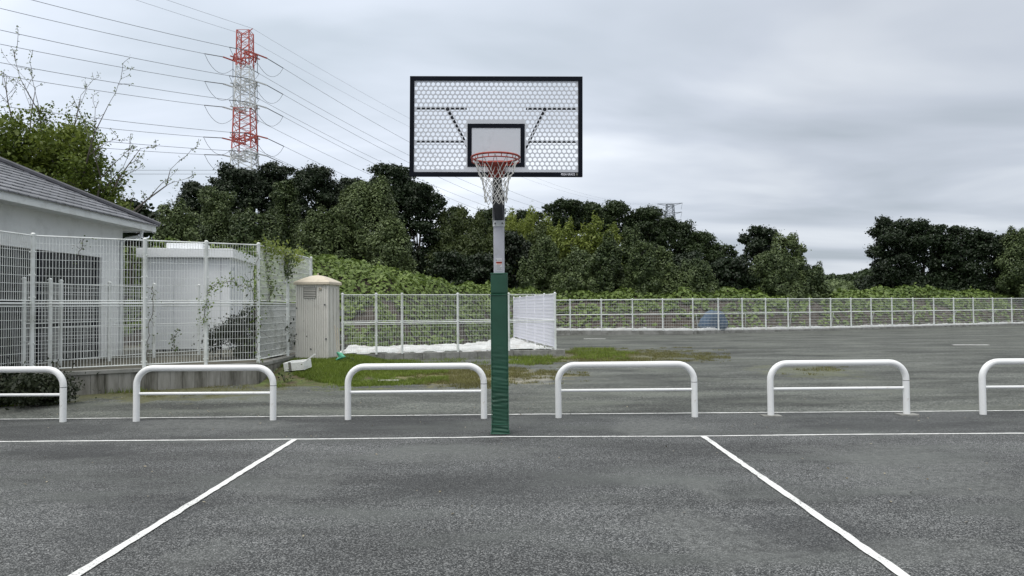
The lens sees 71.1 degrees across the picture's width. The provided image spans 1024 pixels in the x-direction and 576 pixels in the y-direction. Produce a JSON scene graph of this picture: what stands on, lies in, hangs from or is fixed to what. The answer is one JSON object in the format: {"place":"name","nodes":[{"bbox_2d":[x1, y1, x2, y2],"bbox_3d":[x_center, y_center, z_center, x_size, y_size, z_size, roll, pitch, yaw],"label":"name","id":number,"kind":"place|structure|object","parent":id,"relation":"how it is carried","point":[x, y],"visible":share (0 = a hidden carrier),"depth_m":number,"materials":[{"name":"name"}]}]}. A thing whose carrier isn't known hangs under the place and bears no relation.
{"place":"outdoors","nodes":[
{"label":"outdoors","id":0,"kind":"place"},
{"bbox_2d":[0,344,347,375],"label":"yard ground","id":1,"kind":"structure","parent":0,"point":[168,359],"depth_m":17.01,"materials":[{"name":"concrete"}]},
{"bbox_2d":[0,157,160,365],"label":"white house","id":2,"kind":"structure","parent":1,"relation":"on","point":[35,202],"depth_m":16.91,"materials":[{"name":"paint"}]},
{"bbox_2d":[0,246,98,365],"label":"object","id":3,"kind":"structure","parent":2,"relation":"in","point":[91,264],"depth_m":16.38,"materials":[{"name":"grey metal"}]},
{"bbox_2d":[20,277,246,366],"bbox_3d":[-8.918,0.787,17.233,0.829,1.870,5.994,-1,-2,24],"label":"fence","id":4,"kind":"object","parent":1,"relation":"on","point":[51,315],"visible":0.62,"depth_m":16.35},
{"bbox_2d":[136,243,256,349],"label":"storage shed","id":5,"kind":"structure","parent":1,"relation":"on","point":[163,277],"depth_m":20.98,"materials":[{"name":"grey"}]},
{"bbox_2d":[193,294,306,358],"bbox_3d":[-6.341,0.981,17.574,2.746,1.665,1.930,0,-2,0],"label":"yard shrub","id":6,"kind":"object","parent":1,"relation":"on","point":[252,326],"visible":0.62,"depth_m":17.36,"materials":[{"name":"green plant"}]},
{"bbox_2d":[0,434,1023,575],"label":"court pavement","id":7,"kind":"structure","parent":0,"point":[686,506],"depth_m":5.62,"materials":[{"name":"asphalt"}]},
{"bbox_2d":[68,439,296,575],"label":"court line","id":8,"kind":"object","parent":7,"relation":"on","point":[100,559],"visible":1,"depth_m":5.31,"materials":[{"name":"paint"}]},
{"bbox_2d":[701,436,909,575],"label":"court line","id":9,"kind":"object","parent":7,"relation":"on","point":[894,568],"visible":1,"depth_m":5.21,"materials":[{"name":"paint"}]},
{"bbox_2d":[0,325,1023,418],"bbox_3d":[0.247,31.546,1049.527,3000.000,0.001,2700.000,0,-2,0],"label":"ground","id":10,"kind":"structure","parent":0,"point":[954,360],"depth_m":14.20,"materials":[{"name":"asphalt"}]},
{"bbox_2d":[0,353,99,409],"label":"bush","id":11,"kind":"object","parent":10,"relation":"on","point":[24,383],"visible":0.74,"depth_m":11.81,"materials":[{"name":"green plant"}]},
{"bbox_2d":[0,25,200,212],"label":"cherry tree","id":12,"kind":"object","parent":10,"relation":"on","point":[63,157],"visible":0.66,"depth_m":24.52,"materials":[{"name":"green plant"}]},
{"bbox_2d":[120,197,158,293],"bbox_3d":[-14.321,-0.482,27.018,1.776,5.862,1.639,0,-2,0],"label":"evergreen tree","id":13,"kind":"object","parent":10,"relation":"on","point":[144,211],"visible":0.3,"depth_m":27.10,"materials":[{"name":"green plant"}]},
{"bbox_2d":[5,354,294,394],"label":"retaining wall","id":14,"kind":"structure","parent":10,"relation":"on","point":[115,380],"depth_m":14.28,"materials":[{"name":"concrete"}]},
{"bbox_2d":[0,230,312,368],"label":"tall fence","id":15,"kind":"object","parent":14,"relation":"on","point":[306,269],"visible":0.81,"depth_m":14.21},
{"bbox_2d":[196,271,257,324],"bbox_3d":[-5.968,0.213,15.053,1.228,1.138,0.292,1,-2,-31],"label":"fence vine","id":16,"kind":"object","parent":15,"relation":"attached to","point":[212,288],"visible":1,"depth_m":14.90,"materials":[{"name":"green plant"}]},
{"bbox_2d":[235,237,269,361],"bbox_3d":[-5.536,0.310,15.296,0.711,2.797,0.300,0,-2,-18],"label":"fence vine","id":17,"kind":"object","parent":15,"relation":"attached to","point":[254,333],"visible":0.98,"depth_m":15.31,"materials":[{"name":"green plant"}]},
{"bbox_2d":[251,241,282,310],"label":"fence vine","id":18,"kind":"object","parent":15,"relation":"attached to","point":[267,283],"visible":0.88,"depth_m":15.95,"materials":[{"name":"green plant"}]},
{"bbox_2d":[251,234,309,266],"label":"fence vine","id":19,"kind":"object","parent":15,"relation":"attached to","point":[280,253],"visible":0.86,"depth_m":16.64,"materials":[{"name":"green plant"}]},
{"bbox_2d":[147,198,202,245],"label":"creeper covered tree","id":20,"kind":"object","parent":10,"relation":"on","point":[177,223],"visible":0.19,"depth_m":41.57,"materials":[{"name":"green plant"}]},
{"bbox_2d":[172,179,223,239],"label":"evergreen tree","id":21,"kind":"object","parent":10,"relation":"on","point":[190,189],"visible":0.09,"depth_m":57.20,"materials":[{"name":"green plant"}]},
{"bbox_2d":[196,184,240,247],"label":"creeper covered tree","id":22,"kind":"object","parent":10,"relation":"on","point":[216,229],"visible":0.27,"depth_m":48.55,"materials":[{"name":"green plant"}]},
{"bbox_2d":[199,158,272,222],"bbox_3d":[-22.133,-3.498,58.264,7.210,13.816,5.011,0,-2,0],"label":"evergreen tree","id":23,"kind":"object","parent":10,"relation":"on","point":[236,180],"visible":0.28,"depth_m":57.34,"materials":[{"name":"green plant"}]},
{"bbox_2d":[203,29,283,210],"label":"pylon","id":24,"kind":"object","parent":10,"relation":"on","point":[240,111],"visible":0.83,"depth_m":200.39,"materials":[{"name":"red"}]},
{"bbox_2d":[222,203,285,249],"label":"creeper covered tree","id":25,"kind":"object","parent":10,"relation":"on","point":[247,228],"visible":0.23,"depth_m":43.38,"materials":[{"name":"green plant"}]},
{"bbox_2d":[247,160,301,216],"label":"evergreen tree","id":26,"kind":"object","parent":10,"relation":"on","point":[272,177],"visible":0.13,"depth_m":59.33,"materials":[{"name":"green plant"}]},
{"bbox_2d":[265,173,305,250],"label":"creeper covered tree","id":27,"kind":"object","parent":10,"relation":"on","point":[289,191],"visible":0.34,"depth_m":51.67,"materials":[{"name":"green plant"}]},
{"bbox_2d":[254,304,341,343],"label":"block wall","id":28,"kind":"structure","parent":10,"relation":"on","point":[290,317],"depth_m":24.59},
{"bbox_2d":[287,163,346,220],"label":"evergreen tree","id":29,"kind":"object","parent":10,"relation":"on","point":[315,177],"visible":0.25,"depth_m":56.38,"materials":[{"name":"green plant"}]},
{"bbox_2d":[292,202,349,259],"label":"creeper covered tree","id":30,"kind":"object","parent":10,"relation":"on","point":[319,232],"visible":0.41,"depth_m":44.45,"materials":[{"name":"green plant"}]},
{"bbox_2d":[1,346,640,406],"bbox_3d":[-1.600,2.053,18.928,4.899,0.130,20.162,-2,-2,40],"label":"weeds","id":31,"kind":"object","parent":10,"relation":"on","point":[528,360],"visible":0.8,"depth_m":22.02,"materials":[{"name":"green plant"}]},
{"bbox_2d":[253,361,394,386],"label":"grassy soil","id":32,"kind":"structure","parent":10,"relation":"on","point":[295,381],"depth_m":15.25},
{"bbox_2d":[283,354,315,370],"bbox_3d":[-4.686,1.649,16.011,0.753,0.325,0.352,-6,3,14],"label":"foam box","id":33,"kind":"object","parent":32,"relation":"on","point":[295,365],"visible":1,"depth_m":15.90,"materials":[{"name":"grey"}]},
{"bbox_2d":[293,273,341,358],"bbox_3d":[-4.839,0.774,17.886,0.910,2.290,0.910,-1,-2,6],"label":"utility cabinet","id":34,"kind":"object","parent":32,"relation":"on","point":[317,309],"visible":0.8,"depth_m":17.50,"materials":[{"name":"grey"}]},
{"bbox_2d":[333,173,411,263],"bbox_3d":[-9.392,-2.266,47.170,5.897,10.511,5.101,0,-2,0],"label":"creeper covered tree","id":35,"kind":"object","parent":10,"relation":"on","point":[361,219],"visible":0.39,"depth_m":45.98,"materials":[{"name":"green plant"}]},
{"bbox_2d":[266,353,489,389],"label":"green grass","id":36,"kind":"structure","parent":10,"relation":"on","point":[336,368],"depth_m":16.16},
{"bbox_2d":[366,213,418,274],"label":"creeper covered tree","id":37,"kind":"object","parent":10,"relation":"on","point":[392,246],"visible":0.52,"depth_m":41.56,"materials":[{"name":"green plant"}]},
{"bbox_2d":[363,160,423,256],"bbox_3d":[-10.118,-3.475,56.978,6.290,13.519,4.878,0,-2,0],"label":"evergreen tree","id":38,"kind":"object","parent":10,"relation":"on","point":[399,175],"visible":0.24,"depth_m":56.44,"materials":[{"name":"green plant"}]},
{"bbox_2d":[391,180,452,274],"bbox_3d":[-7.391,-2.643,56.193,5.874,11.756,4.400,0,-2,0],"label":"evergreen tree","id":39,"kind":"object","parent":10,"relation":"on","point":[422,201],"visible":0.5,"depth_m":55.40,"materials":[{"name":"green plant"}]},
{"bbox_2d":[424,206,464,275],"bbox_3d":[-5.349,-1.975,55.979,4.222,10.354,3.499,0,-2,0],"label":"bamboo clump","id":40,"kind":"object","parent":10,"relation":"on","point":[440,222],"visible":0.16,"depth_m":55.93,"materials":[{"name":"green plant"}]},
{"bbox_2d":[340,337,551,353],"bbox_3d":[-1.908,2.133,29.752,6.750,0.254,16.400,0,-2,0],"label":"ground sheet","id":41,"kind":"object","parent":10,"relation":"on","point":[518,343],"visible":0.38,"depth_m":23.31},
{"bbox_2d":[424,250,481,284],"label":"evergreen tree","id":42,"kind":"object","parent":10,"relation":"on","point":[448,266],"visible":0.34,"depth_m":45.29,"materials":[{"name":"green plant"}]},
{"bbox_2d":[425,222,480,277],"bbox_3d":[-4.192,-0.839,49.907,5.150,7.721,3.654,0,-2,0],"label":"bamboo clump","id":43,"kind":"object","parent":10,"relation":"on","point":[451,244],"visible":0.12,"depth_m":49.93,"materials":[{"name":"green plant"}]},
{"bbox_2d":[356,349,564,360],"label":"kerb","id":44,"kind":"structure","parent":10,"relation":"on","point":[453,355],"depth_m":22.39,"materials":[{"name":"concrete"}]},
{"bbox_2d":[341,293,556,353],"bbox_3d":[-1.832,1.081,22.450,6.878,1.869,0.072,0,-2,-17],"label":"fence","id":45,"kind":"object","parent":44,"relation":"on","point":[433,322],"visible":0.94,"depth_m":22.27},
{"bbox_2d":[465,208,492,255],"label":"bamboo clump","id":46,"kind":"object","parent":10,"relation":"on","point":[477,223],"visible":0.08,"depth_m":55.79,"materials":[{"name":"green plant"}]},
{"bbox_2d":[453,229,506,278],"bbox_3d":[-2.393,-0.674,48.998,4.737,7.313,3.621,0,-2,0],"label":"bamboo clump","id":47,"kind":"object","parent":10,"relation":"on","point":[475,244],"visible":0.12,"depth_m":48.84,"materials":[{"name":"green plant"}]},
{"bbox_2d":[117,346,848,397],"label":"dry grass","id":48,"kind":"structure","parent":10,"relation":"on","point":[469,380],"depth_m":17.42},
{"bbox_2d":[463,251,513,285],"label":"evergreen tree","id":49,"kind":"object","parent":10,"relation":"on","point":[481,265],"visible":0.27,"depth_m":46.43,"materials":[{"name":"green plant"}]},
{"bbox_2d":[504,229,532,289],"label":"evergreen tree","id":50,"kind":"object","parent":10,"relation":"on","point":[516,245],"visible":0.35,"depth_m":51.65,"materials":[{"name":"green plant"}]},
{"bbox_2d":[504,208,534,269],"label":"bamboo clump","id":51,"kind":"object","parent":10,"relation":"on","point":[512,224],"visible":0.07,"depth_m":58.03,"materials":[{"name":"green plant"}]},
{"bbox_2d":[515,256,537,289],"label":"creeper covered tree","id":52,"kind":"object","parent":10,"relation":"on","point":[525,276],"visible":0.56,"depth_m":44.82,"materials":[{"name":"green plant"}]},
{"bbox_2d":[519,206,554,236],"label":"bamboo clump","id":53,"kind":"object","parent":10,"relation":"on","point":[546,222],"visible":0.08,"depth_m":59.98,"materials":[{"name":"green plant"}]},
{"bbox_2d":[516,338,557,349],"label":"kerb","id":54,"kind":"structure","parent":10,"relation":"on","point":[537,344],"depth_m":26.61,"materials":[{"name":"concrete"}]},
{"bbox_2d":[513,292,555,348],"bbox_3d":[0.745,1.235,28.011,0.098,1.939,9.296,0,-2,-8],"label":"angled fence","id":55,"kind":"object","parent":54,"relation":"on","point":[520,303],"visible":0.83,"depth_m":27.03,"materials":[{"name":"white"}]},
{"bbox_2d":[513,219,564,284],"bbox_3d":[2.080,-1.075,54.221,5.132,8.341,4.350,0,-2,0],"label":"bamboo clump","id":56,"kind":"object","parent":10,"relation":"on","point":[540,227],"visible":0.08,"depth_m":54.05,"materials":[{"name":"green plant"}]},
{"bbox_2d":[528,232,562,292],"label":"creeper covered tree","id":57,"kind":"object","parent":10,"relation":"on","point":[542,255],"visible":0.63,"depth_m":49.60,"materials":[{"name":"green plant"}]},
{"bbox_2d":[551,219,567,273],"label":"bamboo clump","id":58,"kind":"object","parent":10,"relation":"on","point":[557,239],"visible":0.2,"depth_m":50.94,"materials":[{"name":"green plant"}]},
{"bbox_2d":[545,270,578,296],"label":"creeper covered tree","id":59,"kind":"object","parent":10,"relation":"on","point":[558,282],"visible":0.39,"depth_m":46.72,"materials":[{"name":"green plant"}]},
{"bbox_2d":[541,196,587,244],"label":"broadleaf tree","id":60,"kind":"object","parent":10,"relation":"on","point":[556,210],"visible":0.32,"depth_m":65.61,"materials":[{"name":"green plant"}]},
{"bbox_2d":[561,216,592,270],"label":"bamboo clump","id":61,"kind":"object","parent":10,"relation":"on","point":[568,232],"visible":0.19,"depth_m":51.44,"materials":[{"name":"green plant"}]},
{"bbox_2d":[559,245,600,295],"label":"creeper covered tree","id":62,"kind":"object","parent":10,"relation":"on","point":[578,263],"visible":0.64,"depth_m":46.51,"materials":[{"name":"green plant"}]},
{"bbox_2d":[575,199,610,239],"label":"broadleaf tree","id":63,"kind":"object","parent":10,"relation":"on","point":[589,208],"visible":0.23,"depth_m":66.45,"materials":[{"name":"green plant"}]},
{"bbox_2d":[580,210,623,273],"bbox_3d":[6.380,-1.344,52.015,5.126,8.688,4.262,0,-2,0],"label":"bamboo clump","id":64,"kind":"object","parent":10,"relation":"on","point":[593,231],"visible":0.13,"depth_m":51.86,"materials":[{"name":"green plant"}]},
{"bbox_2d":[591,255,614,291],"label":"creeper covered tree","id":65,"kind":"object","parent":10,"relation":"on","point":[604,282],"visible":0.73,"depth_m":47.15,"materials":[{"name":"green plant"}]},
{"bbox_2d":[592,229,625,290],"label":"creeper covered tree","id":66,"kind":"object","parent":10,"relation":"on","point":[609,247],"visible":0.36,"depth_m":48.56,"materials":[{"name":"green plant"}]},
{"bbox_2d":[598,199,638,249],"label":"broadleaf tree","id":67,"kind":"object","parent":10,"relation":"on","point":[618,210],"visible":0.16,"depth_m":67.25,"materials":[{"name":"green plant"}]},
{"bbox_2d":[620,222,644,280],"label":"creeper covered tree","id":68,"kind":"object","parent":10,"relation":"on","point":[629,235],"visible":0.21,"depth_m":51.75,"materials":[{"name":"green plant"}]},
{"bbox_2d":[620,241,661,297],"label":"creeper covered tree","id":69,"kind":"object","parent":10,"relation":"on","point":[641,269],"visible":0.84,"depth_m":47.06,"materials":[{"name":"green plant"}]},
{"bbox_2d":[626,203,675,265],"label":"broadleaf tree","id":70,"kind":"object","parent":10,"relation":"on","point":[647,219],"visible":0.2,"depth_m":66.46,"materials":[{"name":"green plant"}]},
{"bbox_2d":[647,242,678,287],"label":"creeper covered tree","id":71,"kind":"object","parent":10,"relation":"on","point":[664,266],"visible":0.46,"depth_m":47.67,"materials":[{"name":"green plant"}]},
{"bbox_2d":[649,215,697,262],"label":"broadleaf tree","id":72,"kind":"object","parent":10,"relation":"on","point":[669,227],"visible":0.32,"depth_m":65.28,"materials":[{"name":"green plant"}]},
{"bbox_2d":[660,269,695,294],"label":"creeper covered tree","id":73,"kind":"object","parent":10,"relation":"on","point":[683,277],"visible":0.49,"depth_m":47.04,"materials":[{"name":"green plant"}]},
{"bbox_2d":[667,250,713,274],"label":"evergreen tree","id":74,"kind":"object","parent":10,"relation":"on","point":[692,256],"visible":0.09,"depth_m":53.47,"materials":[{"name":"green plant"}]},
{"bbox_2d":[675,255,720,296],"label":"creeper covered tree","id":75,"kind":"object","parent":10,"relation":"on","point":[704,279],"visible":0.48,"depth_m":48.12,"materials":[{"name":"green plant"}]},
{"bbox_2d":[679,229,724,263],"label":"broadleaf tree","id":76,"kind":"object","parent":10,"relation":"on","point":[704,239],"visible":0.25,"depth_m":64.17,"materials":[{"name":"green plant"}]},
{"bbox_2d":[698,310,727,329],"bbox_3d":[11.970,2.054,42.706,1.830,1.510,0.599,0,-2,0],"label":"tarp heap","id":77,"kind":"object","parent":10,"relation":"on","point":[714,323],"visible":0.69,"depth_m":42.49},
{"bbox_2d":[706,242,738,271],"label":"broadleaf tree","id":78,"kind":"object","parent":10,"relation":"on","point":[724,249],"visible":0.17,"depth_m":63.75,"materials":[{"name":"green plant"}]},
{"bbox_2d":[709,256,763,290],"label":"evergreen tree","id":79,"kind":"object","parent":10,"relation":"on","point":[725,275],"visible":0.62,"depth_m":49.41,"materials":[{"name":"green plant"}]},
{"bbox_2d":[730,224,779,280],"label":"evergreen tree","id":80,"kind":"object","parent":10,"relation":"on","point":[756,240],"visible":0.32,"depth_m":53.63,"materials":[{"name":"green plant"}]},
{"bbox_2d":[745,248,811,300],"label":"creeper covered tree","id":81,"kind":"object","parent":10,"relation":"on","point":[767,268],"visible":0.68,"depth_m":49.33,"materials":[{"name":"green plant"}]},
{"bbox_2d":[761,275,809,302],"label":"creeper covered tree","id":82,"kind":"object","parent":10,"relation":"on","point":[793,285],"visible":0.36,"depth_m":49.02,"materials":[{"name":"green plant"}]},
{"bbox_2d":[556,323,1023,334],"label":"kerb","id":83,"kind":"structure","parent":10,"relation":"on","point":[592,332],"depth_m":42.20,"materials":[{"name":"concrete"}]},
{"bbox_2d":[556,298,1023,331],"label":"fence","id":84,"kind":"object","parent":83,"relation":"on","point":[814,312],"visible":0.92,"depth_m":45.39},
{"bbox_2d":[770,229,811,281],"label":"creeper covered tree","id":85,"kind":"object","parent":10,"relation":"on","point":[791,242],"visible":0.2,"depth_m":50.66,"materials":[{"name":"green plant"}]},
{"bbox_2d":[798,261,833,301],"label":"creeper covered tree","id":86,"kind":"object","parent":10,"relation":"on","point":[819,286],"visible":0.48,"depth_m":50.16,"materials":[{"name":"green plant"}]},
{"bbox_2d":[824,278,863,290],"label":"distant scrub","id":87,"kind":"object","parent":10,"relation":"on","point":[834,284],"visible":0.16,"depth_m":123.71,"materials":[{"name":"green plant"}]},
{"bbox_2d":[853,214,924,290],"bbox_3d":[32.550,-1.637,62.155,6.156,9.456,4.379,0,-2,0],"label":"evergreen tree","id":88,"kind":"object","parent":10,"relation":"on","point":[891,239],"visible":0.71,"depth_m":61.37,"materials":[{"name":"green plant"}]},
{"bbox_2d":[890,217,965,289],"bbox_3d":[35.547,-1.523,62.098,6.221,9.196,4.962,0,-2,0],"label":"evergreen tree","id":89,"kind":"object","parent":10,"relation":"on","point":[925,240],"visible":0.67,"depth_m":61.00,"materials":[{"name":"green plant"}]},
{"bbox_2d":[926,225,991,290],"bbox_3d":[37.736,-1.231,61.149,5.330,8.501,4.899,-2,-2,37],"label":"evergreen tree","id":90,"kind":"object","parent":10,"relation":"on","point":[958,243],"visible":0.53,"depth_m":60.37,"materials":[{"name":"green plant"}]},
{"bbox_2d":[964,230,1014,293],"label":"evergreen tree","id":91,"kind":"object","parent":10,"relation":"on","point":[990,245],"visible":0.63,"depth_m":59.38,"materials":[{"name":"green plant"}]},
{"bbox_2d":[993,225,1023,301],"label":"creeper covered tree","id":92,"kind":"object","parent":10,"relation":"on","point":[1010,263],"visible":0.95,"depth_m":57.66,"materials":[{"name":"green plant"}]},
{"bbox_2d":[0,411,1023,440],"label":"apron pavement","id":93,"kind":"structure","parent":0,"point":[708,424],"depth_m":9.48,"materials":[{"name":"asphalt"}]},
{"bbox_2d":[0,366,66,421],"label":"guard rail","id":94,"kind":"object","parent":93,"relation":"on","point":[61,378],"visible":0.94,"depth_m":10.15,"materials":[{"name":"metal"}]},
{"bbox_2d":[133,365,276,421],"bbox_3d":[-4.361,1.512,10.181,2.019,0.839,0.090,0,-2,-1],"label":"guard rail","id":95,"kind":"object","parent":93,"relation":"on","point":[142,372],"visible":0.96,"depth_m":10.16,"materials":[{"name":"metal"}]},
{"bbox_2d":[345,363,486,419],"bbox_3d":[-1.364,1.489,10.182,2.019,0.839,0.090,0,-2,0],"label":"guard rail","id":96,"kind":"object","parent":93,"relation":"on","point":[478,370],"visible":0.94,"depth_m":10.15,"materials":[{"name":"metal"}]},
{"bbox_2d":[409,76,582,434],"bbox_3d":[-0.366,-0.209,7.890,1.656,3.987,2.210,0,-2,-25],"label":"basketball hoop","id":97,"kind":"object","parent":93,"relation":"on","point":[496,150],"visible":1,"depth_m":7.47,"materials":[{"name":"paint"}]},
{"bbox_2d":[0,433,1023,441],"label":"court line","id":98,"kind":"object","parent":93,"relation":"on","point":[515,436],"visible":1,"depth_m":8.62,"materials":[{"name":"paint"}]},
{"bbox_2d":[43,410,1023,418],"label":"court line","id":99,"kind":"object","parent":93,"relation":"on","point":[517,414],"visible":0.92,"depth_m":10.47,"materials":[{"name":"paint"}]},
{"bbox_2d":[555,361,697,417],"bbox_3d":[1.623,1.465,10.184,2.019,0.839,0.090,-1,-2,1],"label":"guard rail","id":100,"kind":"object","parent":93,"relation":"on","point":[688,368],"visible":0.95,"depth_m":10.16,"materials":[{"name":"metal"}]},
{"bbox_2d":[760,359,918,416],"bbox_3d":[4.635,1.441,10.181,2.190,0.839,0.180,-1,-1,0],"label":"guard rail","id":101,"kind":"object","parent":93,"relation":"on","point":[902,369],"visible":0.88,"depth_m":10.15,"materials":[{"name":"metal"}]},
{"bbox_2d":[978,358,1023,414],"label":"guard rail","id":102,"kind":"object","parent":93,"relation":"on","point":[985,368],"visible":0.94,"depth_m":10.16,"materials":[{"name":"metal"}]},
{"bbox_2d":[0,0,1023,274],"label":"sky","id":103,"kind":"structure","parent":0,"point":[817,119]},
{"bbox_2d":[123,246,1023,353],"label":"bank soil","id":104,"kind":"structure","parent":0,"point":[669,317],"depth_m":43.96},
{"bbox_2d":[123,235,532,353],"bbox_3d":[-8.903,0.356,37.837,20.378,4.854,25.489,0,-2,0],"label":"creeper cover","id":105,"kind":"object","parent":104,"relation":"on","point":[363,269],"visible":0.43,"depth_m":28.99,"materials":[{"name":"green plant"}]},
{"bbox_2d":[531,282,1023,328],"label":"creeper cover","id":106,"kind":"object","parent":104,"relation":"on","point":[874,292],"visible":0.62,"depth_m":47.81,"materials":[{"name":"green plant"}]},
{"bbox_2d":[556,321,1022,330],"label":"weed sheet","id":107,"kind":"object","parent":104,"relation":"on","point":[714,328],"visible":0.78,"depth_m":43.90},
{"bbox_2d":[823,268,874,280],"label":"distant wood","id":108,"kind":"object","parent":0,"point":[863,273],"visible":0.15,"depth_m":322.40,"materials":[{"name":"green plant"}]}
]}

